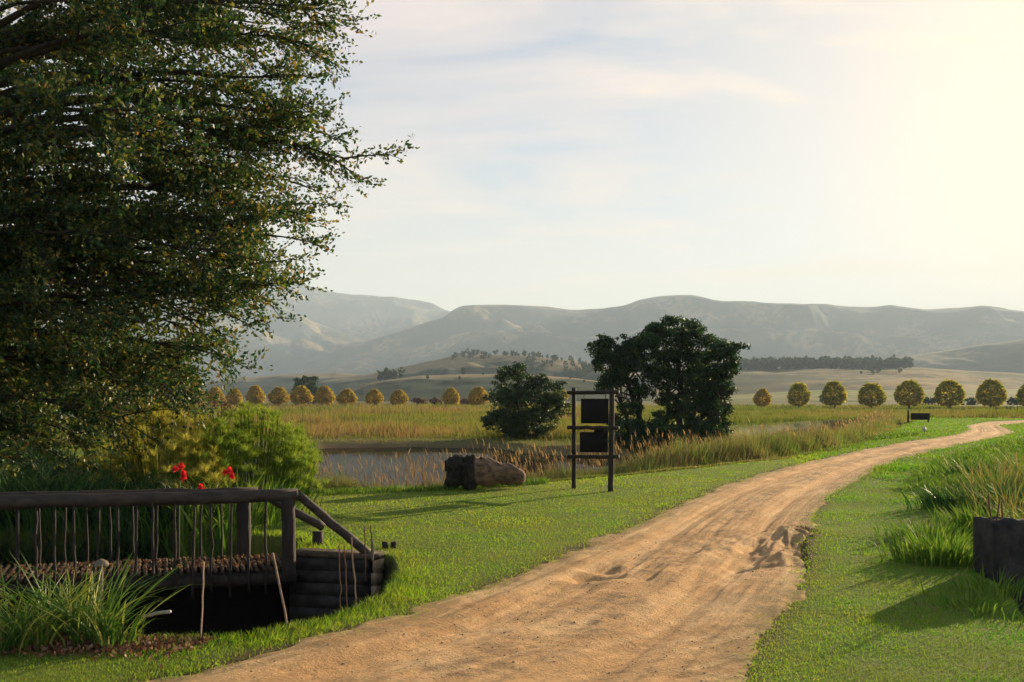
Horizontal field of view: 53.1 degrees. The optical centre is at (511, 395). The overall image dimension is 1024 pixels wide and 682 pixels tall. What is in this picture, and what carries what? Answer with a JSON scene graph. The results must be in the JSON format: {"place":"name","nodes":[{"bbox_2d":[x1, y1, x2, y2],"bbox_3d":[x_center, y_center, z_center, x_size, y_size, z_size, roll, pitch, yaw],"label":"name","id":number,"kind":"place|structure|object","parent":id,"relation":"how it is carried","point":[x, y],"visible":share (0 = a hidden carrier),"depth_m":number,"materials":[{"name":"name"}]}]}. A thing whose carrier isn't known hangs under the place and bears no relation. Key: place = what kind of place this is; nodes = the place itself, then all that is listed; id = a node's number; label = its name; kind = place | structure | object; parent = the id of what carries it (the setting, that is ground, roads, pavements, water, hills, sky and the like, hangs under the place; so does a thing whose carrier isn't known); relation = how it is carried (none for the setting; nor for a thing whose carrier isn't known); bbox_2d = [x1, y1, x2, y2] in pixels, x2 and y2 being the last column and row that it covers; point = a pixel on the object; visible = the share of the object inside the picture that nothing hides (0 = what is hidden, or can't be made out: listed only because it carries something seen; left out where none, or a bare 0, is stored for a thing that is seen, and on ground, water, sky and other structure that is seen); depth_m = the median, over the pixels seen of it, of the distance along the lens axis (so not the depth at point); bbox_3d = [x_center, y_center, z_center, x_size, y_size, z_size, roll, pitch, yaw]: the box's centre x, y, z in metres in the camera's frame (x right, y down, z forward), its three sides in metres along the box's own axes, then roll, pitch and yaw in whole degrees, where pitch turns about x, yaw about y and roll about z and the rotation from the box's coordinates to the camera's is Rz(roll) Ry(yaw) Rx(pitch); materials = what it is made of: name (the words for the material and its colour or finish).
{"place":"outdoors","nodes":[
{"label":"outdoors","id":0,"kind":"place"},
{"bbox_2d":[39,373,357,397],"bbox_3d":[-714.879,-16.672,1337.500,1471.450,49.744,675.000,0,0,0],"label":"hill","id":1,"kind":"structure","parent":0,"point":[267,384],"depth_m":1296.71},
{"bbox_2d":[35,281,364,381],"bbox_3d":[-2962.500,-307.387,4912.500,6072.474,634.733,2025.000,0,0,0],"label":"mountain","id":2,"kind":"structure","parent":0,"point":[290,342],"depth_m":4580.22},
{"bbox_2d":[228,284,449,340],"bbox_3d":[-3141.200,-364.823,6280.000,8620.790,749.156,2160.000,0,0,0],"label":"mountain","id":3,"kind":"structure","parent":0,"point":[367,317],"depth_m":6191.95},
{"bbox_2d":[295,354,650,396],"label":"hill","id":4,"kind":"structure","parent":0,"point":[475,364],"depth_m":1115.16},
{"bbox_2d":[335,374,659,400],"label":"hill","id":5,"kind":"structure","parent":0,"point":[423,386],"depth_m":639.70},
{"bbox_2d":[0,398,1023,681],"bbox_3d":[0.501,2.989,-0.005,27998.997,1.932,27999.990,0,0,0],"label":"ground","id":6,"kind":"structure","parent":0,"point":[274,546],"depth_m":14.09,"materials":[{"name":"plant"}]},
{"bbox_2d":[4,339,73,441],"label":"evergreen tree","id":7,"kind":"object","parent":6,"relation":"on","point":[51,435],"depth_m":43.26,"materials":[{"name":"green plant"}]},
{"bbox_2d":[0,455,88,530],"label":"leafy clump","id":8,"kind":"object","parent":6,"relation":"on","point":[17,476],"visible":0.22,"depth_m":17.31,"materials":[{"name":"green plant"}]},
{"bbox_2d":[0,564,103,656],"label":"strap leaved plant","id":9,"kind":"object","parent":6,"relation":"on","point":[17,638],"visible":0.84,"depth_m":8.86,"materials":[{"name":"green plant"}]},
{"bbox_2d":[0,443,105,527],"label":"leafy clump","id":10,"kind":"object","parent":6,"relation":"on","point":[41,483],"visible":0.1,"depth_m":17.54,"materials":[{"name":"green plant"}]},
{"bbox_2d":[0,550,107,626],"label":"strap leaved plant","id":11,"kind":"object","parent":6,"relation":"on","point":[44,591],"visible":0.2,"depth_m":9.68,"materials":[{"name":"green plant"}]},
{"bbox_2d":[0,458,113,534],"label":"leafy clump","id":12,"kind":"object","parent":6,"relation":"on","point":[46,517],"visible":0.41,"depth_m":16.66,"materials":[{"name":"green plant"}]},
{"bbox_2d":[0,572,114,651],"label":"strap leaved plant","id":13,"kind":"object","parent":6,"relation":"on","point":[40,637],"visible":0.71,"depth_m":8.94,"materials":[{"name":"green plant"}]},
{"bbox_2d":[10,454,135,490],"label":"leafy clump","id":14,"kind":"object","parent":6,"relation":"on","point":[61,479],"visible":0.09,"depth_m":17.71,"materials":[{"name":"green plant"}]},
{"bbox_2d":[0,559,165,639],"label":"strap leaved plant","id":15,"kind":"object","parent":6,"relation":"on","point":[84,600],"visible":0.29,"depth_m":9.31,"materials":[{"name":"green plant"}]},
{"bbox_2d":[42,319,131,441],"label":"evergreen tree","id":16,"kind":"object","parent":6,"relation":"on","point":[75,414],"visible":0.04,"depth_m":43.20,"materials":[{"name":"green plant"}]},
{"bbox_2d":[0,550,196,648],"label":"strap leaved plant","id":17,"kind":"object","parent":6,"relation":"on","point":[106,614],"visible":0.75,"depth_m":9.12,"materials":[{"name":"green plant"}]},
{"bbox_2d":[17,588,180,648],"bbox_3d":[-3.605,1.945,9.128,1.352,0.579,1.171,0,0,0],"label":"strap leaved plant","id":18,"kind":"object","parent":6,"relation":"on","point":[132,633],"visible":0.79,"depth_m":8.97,"materials":[{"name":"green plant"}]},
{"bbox_2d":[93,559,108,613],"bbox_3d":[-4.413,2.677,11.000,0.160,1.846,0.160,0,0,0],"label":"garden lamp","id":19,"kind":"object","parent":6,"relation":"on","point":[99,563],"visible":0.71,"depth_m":10.98,"materials":[{"name":"grey metal"}]},
{"bbox_2d":[0,626,216,668],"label":"leaf litter","id":20,"kind":"object","parent":6,"relation":"on","point":[57,645],"visible":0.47,"depth_m":8.92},
{"bbox_2d":[47,464,178,532],"bbox_3d":[-6.834,1.688,17.079,2.502,1.039,2.385,0,0,0],"label":"leafy clump","id":21,"kind":"object","parent":6,"relation":"on","point":[103,515],"visible":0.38,"depth_m":16.68,"materials":[{"name":"green plant"}]},
{"bbox_2d":[71,412,163,479],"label":"feathery shrub","id":22,"kind":"object","parent":6,"relation":"on","point":[109,445],"visible":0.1,"depth_m":21.91,"materials":[{"name":"green plant"}]},
{"bbox_2d":[0,435,263,568],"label":"undergrowth","id":23,"kind":"object","parent":6,"relation":"on","point":[4,562],"visible":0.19,"depth_m":16.85,"materials":[{"name":"green plant"}]},
{"bbox_2d":[65,469,201,521],"bbox_3d":[-6.600,1.718,17.723,2.181,0.984,2.284,0,0,-24],"label":"leafy clump","id":24,"kind":"object","parent":6,"relation":"on","point":[131,487],"visible":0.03,"depth_m":17.43,"materials":[{"name":"green plant"}]},
{"bbox_2d":[0,584,289,638],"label":"bridge abutment","id":25,"kind":"object","parent":6,"relation":"on","point":[243,609],"depth_m":14.78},
{"bbox_2d":[0,487,374,609],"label":"footbridge","id":26,"kind":"object","parent":25,"relation":"on","point":[248,574],"visible":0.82,"depth_m":13.61,"materials":[{"name":"brown wood"}]},
{"bbox_2d":[0,553,281,577],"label":"fallen leaves","id":27,"kind":"object","parent":26,"relation":"on","point":[146,561],"visible":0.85,"depth_m":13.83,"materials":[{"name":"brown plant"}]},
{"bbox_2d":[79,483,217,546],"bbox_3d":[-5.918,1.889,16.878,2.401,1.021,2.379,0,0,39],"label":"leafy clump","id":28,"kind":"object","parent":6,"relation":"on","point":[147,533],"visible":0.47,"depth_m":16.46,"materials":[{"name":"green plant"}]},
{"bbox_2d":[98,336,204,457],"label":"evergreen tree","id":29,"kind":"object","parent":6,"relation":"on","point":[192,398],"visible":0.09,"depth_m":41.69,"materials":[{"name":"green plant"}]},
{"bbox_2d":[84,400,223,486],"bbox_3d":[-6.534,1.156,19.574,2.492,2.213,3.021,0,0,0],"label":"feathery shrub","id":30,"kind":"object","parent":6,"relation":"on","point":[144,465],"visible":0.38,"depth_m":19.29,"materials":[{"name":"green plant"}]},
{"bbox_2d":[143,610,171,617],"bbox_3d":[-3.398,2.088,9.799,0.385,0.119,0.049,0,0,31],"label":"pale pipe","id":31,"kind":"object","parent":6,"relation":"on","point":[159,613],"visible":0.84,"depth_m":9.78,"materials":[{"name":"white plastic"}]},
{"bbox_2d":[83,475,239,531],"bbox_3d":[-5.855,1.787,17.280,2.808,0.854,2.486,0,0,0],"label":"leafy clump","id":32,"kind":"object","parent":6,"relation":"on","point":[150,519],"visible":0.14,"depth_m":16.74,"materials":[{"name":"green plant"}]},
{"bbox_2d":[108,366,256,438],"bbox_3d":[-11.924,1.160,36.729,5.499,5.151,3.356,0,0,0],"label":"russet tree","id":33,"kind":"object","parent":6,"relation":"on","point":[215,407],"visible":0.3,"depth_m":36.81,"materials":[{"name":"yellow plant"}]},
{"bbox_2d":[154,463,223,561],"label":"canna lily","id":34,"kind":"object","parent":6,"relation":"on","point":[181,472],"visible":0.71,"depth_m":16.12,"materials":[{"name":"green plant"}]},
{"bbox_2d":[137,430,245,489],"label":"feathery shrub","id":35,"kind":"object","parent":6,"relation":"on","point":[167,470],"visible":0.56,"depth_m":17.98,"materials":[{"name":"green plant"}]},
{"bbox_2d":[158,483,227,561],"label":"canna lily","id":36,"kind":"object","parent":6,"relation":"on","point":[169,551],"visible":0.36,"depth_m":15.82,"materials":[{"name":"green plant"}]},
{"bbox_2d":[200,562,204,635],"bbox_3d":[-3.166,2.102,10.475,0.023,0.580,1.512,0,0,-16],"label":"cane stake","id":37,"kind":"object","parent":6,"relation":"on","point":[202,598],"visible":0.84,"depth_m":10.51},
{"bbox_2d":[149,480,264,531],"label":"leafy clump","id":38,"kind":"object","parent":6,"relation":"on","point":[226,509],"visible":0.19,"depth_m":16.64,"materials":[{"name":"green plant"}]},
{"bbox_2d":[0,0,420,480],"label":"broadleaf tree","id":39,"kind":"object","parent":6,"relation":"on","point":[94,235],"visible":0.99,"depth_m":18.56,"materials":[{"name":"green plant"}]},
{"bbox_2d":[205,386,224,404],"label":"tree","id":40,"kind":"object","parent":6,"relation":"on","point":[214,390],"visible":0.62,"depth_m":259.85,"materials":[{"name":"yellow plant"}]},
{"bbox_2d":[181,466,255,559],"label":"canna lily","id":41,"kind":"object","parent":6,"relation":"on","point":[205,549],"visible":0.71,"depth_m":15.90,"materials":[{"name":"green plant"}]},
{"bbox_2d":[166,414,275,507],"bbox_3d":[-5.402,1.276,19.277,1.951,1.975,3.141,0,0,0],"label":"feathery shrub","id":42,"kind":"object","parent":6,"relation":"on","point":[235,444],"visible":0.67,"depth_m":19.00,"materials":[{"name":"green plant"}]},
{"bbox_2d":[226,388,242,404],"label":"tree","id":43,"kind":"object","parent":6,"relation":"on","point":[237,394],"visible":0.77,"depth_m":258.19,"materials":[{"name":"yellow plant"}]},
{"bbox_2d":[172,502,304,538],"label":"leafy clump","id":44,"kind":"object","parent":6,"relation":"on","point":[226,527],"visible":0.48,"depth_m":16.37,"materials":[{"name":"green plant"}]},
{"bbox_2d":[186,470,312,526],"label":"leafy clump","id":45,"kind":"object","parent":6,"relation":"on","point":[258,508],"visible":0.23,"depth_m":17.48,"materials":[{"name":"green plant"}]},
{"bbox_2d":[185,400,323,503],"bbox_3d":[-5.080,1.151,20.137,2.852,2.228,3.045,0,0,0],"label":"feathery shrub","id":46,"kind":"object","parent":6,"relation":"on","point":[289,456],"visible":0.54,"depth_m":19.98,"materials":[{"name":"green plant"}]},
{"bbox_2d":[245,385,266,403],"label":"tree","id":47,"kind":"object","parent":6,"relation":"on","point":[255,390],"visible":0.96,"depth_m":256.67,"materials":[{"name":"yellow plant"}]},
{"bbox_2d":[224,476,325,522],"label":"leafy clump","id":48,"kind":"object","parent":6,"relation":"on","point":[301,507],"visible":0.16,"depth_m":18.00,"materials":[{"name":"green plant"}]},
{"bbox_2d":[267,386,290,404],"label":"tree","id":49,"kind":"object","parent":6,"relation":"on","point":[276,395],"visible":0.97,"depth_m":255.09,"materials":[{"name":"yellow plant"}]},
{"bbox_2d":[272,552,287,624],"bbox_3d":[-2.257,1.924,9.999,0.028,0.668,0.886,0,0,-23],"label":"cane stake","id":50,"kind":"object","parent":6,"relation":"on","point":[280,590],"visible":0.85,"depth_m":10.02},
{"bbox_2d":[255,419,330,503],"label":"feathery shrub","id":51,"kind":"object","parent":6,"relation":"on","point":[314,469],"visible":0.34,"depth_m":20.94,"materials":[{"name":"green plant"}]},
{"bbox_2d":[290,385,313,404],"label":"tree","id":52,"kind":"object","parent":6,"relation":"on","point":[303,393],"visible":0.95,"depth_m":253.62,"materials":[{"name":"yellow plant"}]},
{"bbox_2d":[291,375,322,403],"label":"dark round tree","id":53,"kind":"object","parent":6,"relation":"on","point":[311,387],"visible":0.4,"depth_m":328.95,"materials":[{"name":"green plant"}]},
{"bbox_2d":[314,385,335,404],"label":"tree","id":54,"kind":"object","parent":6,"relation":"on","point":[321,396],"visible":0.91,"depth_m":252.00,"materials":[{"name":"yellow plant"}]},
{"bbox_2d":[289,548,386,627],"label":"retaining wall","id":55,"kind":"structure","parent":6,"relation":"on","point":[315,589],"depth_m":14.08,"materials":[{"name":"wood"}]},
{"bbox_2d":[338,546,341,612],"bbox_3d":[-1.779,1.940,10.600,0.040,0.777,0.018,0,0,0],"label":"iron stake","id":56,"kind":"object","parent":6,"relation":"on","point":[339,579],"visible":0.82,"depth_m":10.59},
{"bbox_2d":[336,388,357,404],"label":"tree","id":57,"kind":"object","parent":6,"relation":"on","point":[343,397],"visible":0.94,"depth_m":250.57,"materials":[{"name":"yellow plant"}]},
{"bbox_2d":[351,537,356,602],"bbox_3d":[-1.711,1.938,11.102,0.074,0.806,0.026,0,0,0],"label":"iron stake","id":58,"kind":"object","parent":6,"relation":"on","point":[353,570],"visible":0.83,"depth_m":11.09,"materials":[{"name":"metal"}]},
{"bbox_2d":[365,389,383,404],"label":"tree","id":59,"kind":"object","parent":6,"relation":"on","point":[373,396],"visible":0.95,"depth_m":248.56,"materials":[{"name":"yellow plant"}]},
{"bbox_2d":[389,389,408,404],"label":"tree","id":60,"kind":"object","parent":6,"relation":"on","point":[400,396],"visible":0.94,"depth_m":247.03,"materials":[{"name":"yellow plant"}]},
{"bbox_2d":[442,387,459,404],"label":"tree","id":61,"kind":"object","parent":6,"relation":"on","point":[450,395],"visible":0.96,"depth_m":243.32,"materials":[{"name":"yellow plant"}]},
{"bbox_2d":[468,386,487,405],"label":"tree","id":62,"kind":"object","parent":6,"relation":"on","point":[476,394],"visible":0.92,"depth_m":241.28,"materials":[{"name":"yellow plant"}]},
{"bbox_2d":[443,454,525,489],"bbox_3d":[-0.650,1.835,24.166,1.973,0.932,1.011,0,0,0],"label":"boulder","id":63,"kind":"object","parent":6,"relation":"on","point":[471,472],"visible":0.96,"depth_m":23.96,"materials":[{"name":"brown stone"}]},
{"bbox_2d":[162,500,809,681],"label":"road pebbles","id":64,"kind":"object","parent":6,"relation":"on","point":[559,624],"visible":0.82,"depth_m":9.43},
{"bbox_2d":[4,430,1023,644],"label":"bank weeds","id":65,"kind":"object","parent":6,"relation":"on","point":[1009,444],"visible":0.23,"depth_m":24.96,"materials":[{"name":"green plant"}]},
{"bbox_2d":[7,401,1023,448],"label":"field grass","id":66,"kind":"structure","parent":6,"relation":"on","point":[369,421],"depth_m":103.61,"materials":[{"name":"plant"}]},
{"bbox_2d":[480,361,571,438],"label":"round bush tree","id":67,"kind":"object","parent":6,"relation":"on","point":[523,421],"visible":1,"depth_m":64.36,"materials":[{"name":"green plant"}]},
{"bbox_2d":[567,387,619,491],"bbox_3d":[1.952,1.109,24.017,1.300,2.612,0.375,0,0,28],"label":"signboard","id":68,"kind":"object","parent":6,"relation":"on","point":[600,411],"visible":1,"depth_m":23.96},
{"bbox_2d":[311,408,897,487],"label":"reed plumes","id":69,"kind":"object","parent":6,"relation":"on","point":[516,465],"visible":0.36,"depth_m":29.51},
{"bbox_2d":[306,411,912,492],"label":"reeds","id":70,"kind":"object","parent":6,"relation":"on","point":[725,454],"visible":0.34,"depth_m":35.06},
{"bbox_2d":[584,332,663,430],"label":"acacia tree","id":71,"kind":"object","parent":6,"relation":"on","point":[625,358],"visible":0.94,"depth_m":54.34,"materials":[{"name":"green plant"}]},
{"bbox_2d":[608,416,729,451],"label":"thicket shrub","id":72,"kind":"object","parent":6,"relation":"on","point":[640,426],"visible":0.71,"depth_m":52.45,"materials":[{"name":"green plant"}]},
{"bbox_2d":[640,314,720,425],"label":"acacia tree","id":73,"kind":"object","parent":6,"relation":"on","point":[690,335],"visible":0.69,"depth_m":56.08,"materials":[{"name":"green plant"}]},
{"bbox_2d":[671,338,750,445],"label":"acacia tree","id":74,"kind":"object","parent":6,"relation":"on","point":[712,392],"visible":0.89,"depth_m":53.58,"materials":[{"name":"green plant"}]},
{"bbox_2d":[752,388,771,406],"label":"tree","id":75,"kind":"object","parent":6,"relation":"on","point":[757,399],"visible":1,"depth_m":222.14,"materials":[{"name":"yellow plant"}]},
{"bbox_2d":[787,382,810,407],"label":"tree","id":76,"kind":"object","parent":6,"relation":"on","point":[796,396],"visible":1,"depth_m":219.27,"materials":[{"name":"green plant"}]},
{"bbox_2d":[821,380,847,406],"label":"tree","id":77,"kind":"object","parent":6,"relation":"on","point":[836,390],"visible":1,"depth_m":216.87,"materials":[{"name":"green plant"}]},
{"bbox_2d":[857,382,886,407],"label":"tree","id":78,"kind":"object","parent":6,"relation":"on","point":[874,393],"visible":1,"depth_m":214.22,"materials":[{"name":"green plant"}]},
{"bbox_2d":[893,379,925,407],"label":"tree","id":79,"kind":"object","parent":6,"relation":"on","point":[904,390],"visible":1,"depth_m":211.61,"materials":[{"name":"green plant"}]},
{"bbox_2d":[907,410,929,422],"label":"signboard","id":80,"kind":"object","parent":6,"relation":"on","point":[920,416],"visible":0.88,"depth_m":83.94},
{"bbox_2d":[869,517,972,544],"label":"grass tussock","id":81,"kind":"object","parent":6,"relation":"on","point":[898,532],"depth_m":15.62,"materials":[{"name":"green plant"}]},
{"bbox_2d":[869,518,980,574],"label":"grass tussock","id":82,"kind":"object","parent":6,"relation":"on","point":[942,553],"depth_m":13.38,"materials":[{"name":"green plant"}]},
{"bbox_2d":[933,379,965,407],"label":"tree","id":83,"kind":"object","parent":6,"relation":"on","point":[949,398],"visible":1,"depth_m":208.84,"materials":[{"name":"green plant"}]},
{"bbox_2d":[899,476,1020,514],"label":"grass tussock","id":84,"kind":"object","parent":6,"relation":"on","point":[946,499],"depth_m":19.36,"materials":[{"name":"green plant"}]},
{"bbox_2d":[909,499,1023,536],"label":"grass tussock","id":85,"kind":"object","parent":6,"relation":"on","point":[963,518],"depth_m":16.50,"materials":[{"name":"green plant"}]},
{"bbox_2d":[911,582,1023,621],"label":"grass tussock","id":86,"kind":"object","parent":6,"relation":"on","point":[945,599],"depth_m":10.64,"materials":[{"name":"green plant"}]},
{"bbox_2d":[960,397,979,404],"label":"shrub","id":87,"kind":"object","parent":6,"relation":"on","point":[971,401],"visible":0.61,"depth_m":299.33,"materials":[{"name":"green plant"}]},
{"bbox_2d":[928,454,1011,476],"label":"grass tussock","id":88,"kind":"object","parent":6,"relation":"on","point":[965,466],"depth_m":27.00,"materials":[{"name":"green plant"}]},
{"bbox_2d":[918,565,1023,607],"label":"grass tussock","id":89,"kind":"object","parent":6,"relation":"on","point":[1005,588],"depth_m":11.38,"materials":[{"name":"green plant"}]},
{"bbox_2d":[932,467,1011,486],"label":"grass tussock","id":90,"kind":"object","parent":6,"relation":"on","point":[955,481],"depth_m":24.05,"materials":[{"name":"green plant"}]},
{"bbox_2d":[928,479,1016,496],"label":"grass tussock","id":91,"kind":"object","parent":6,"relation":"on","point":[962,487],"depth_m":21.55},
{"bbox_2d":[935,473,1023,517],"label":"grass tussock","id":92,"kind":"object","parent":6,"relation":"on","point":[1015,505],"depth_m":18.52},
{"bbox_2d":[946,453,1023,494],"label":"grass tussock","id":93,"kind":"object","parent":6,"relation":"on","point":[1014,477],"depth_m":21.95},
{"bbox_2d":[958,473,1023,507],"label":"grass tussock","id":94,"kind":"object","parent":6,"relation":"on","point":[1012,493],"depth_m":20.11,"materials":[{"name":"green plant"}]},
{"bbox_2d":[975,378,1007,407],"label":"tree","id":95,"kind":"object","parent":6,"relation":"on","point":[988,393],"visible":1,"depth_m":205.83,"materials":[{"name":"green plant"}]},
{"bbox_2d":[965,443,1023,479],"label":"grass tussock","id":96,"kind":"object","parent":6,"relation":"on","point":[1015,467],"depth_m":25.05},
{"bbox_2d":[965,491,1023,523],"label":"grass tussock","id":97,"kind":"object","parent":6,"relation":"on","point":[1016,515],"depth_m":16.23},
{"bbox_2d":[972,495,1023,615],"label":"concrete headwall","id":98,"kind":"object","parent":6,"relation":"on","point":[998,544],"visible":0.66,"depth_m":12.37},
{"bbox_2d":[1015,384,1023,405],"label":"tree","id":99,"kind":"object","parent":6,"relation":"on","point":[1019,395],"visible":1,"depth_m":204.83,"materials":[{"name":"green plant"}]},
{"bbox_2d":[0,0,1023,311],"label":"sky","id":100,"kind":"structure","parent":0,"point":[572,154],"materials":[{"name":"white"}]},
{"bbox_2d":[244,428,837,488],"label":"pond water","id":101,"kind":"structure","parent":0,"point":[369,455],"depth_m":48.26,"materials":[{"name":"grey liquid"}]},
{"bbox_2d":[144,420,1023,681],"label":"dirt road","id":102,"kind":"structure","parent":0,"point":[700,590],"depth_m":10.54,"materials":[{"name":"soil"}]},
{"bbox_2d":[208,295,1023,381],"bbox_3d":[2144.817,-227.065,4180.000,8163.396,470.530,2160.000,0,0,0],"label":"mountain","id":103,"kind":"structure","parent":0,"point":[780,330],"depth_m":4106.84,"materials":[{"name":"stone"}]},
{"bbox_2d":[640,367,1023,397],"bbox_3d":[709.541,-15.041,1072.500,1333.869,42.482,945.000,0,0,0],"label":"hill","id":104,"kind":"structure","parent":0,"point":[749,381],"depth_m":940.60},
{"bbox_2d":[377,348,913,386],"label":"woods","id":105,"kind":"object","parent":104,"relation":"on","point":[821,362],"visible":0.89,"depth_m":1175.71,"materials":[{"name":"green plant"}]},
{"bbox_2d":[722,388,1017,401],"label":"hill","id":106,"kind":"structure","parent":0,"point":[852,395],"depth_m":527.13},
{"bbox_2d":[839,339,1023,373],"bbox_3d":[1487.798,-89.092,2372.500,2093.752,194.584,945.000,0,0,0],"label":"hill","id":107,"kind":"structure","parent":0,"point":[1007,356],"depth_m":2370.74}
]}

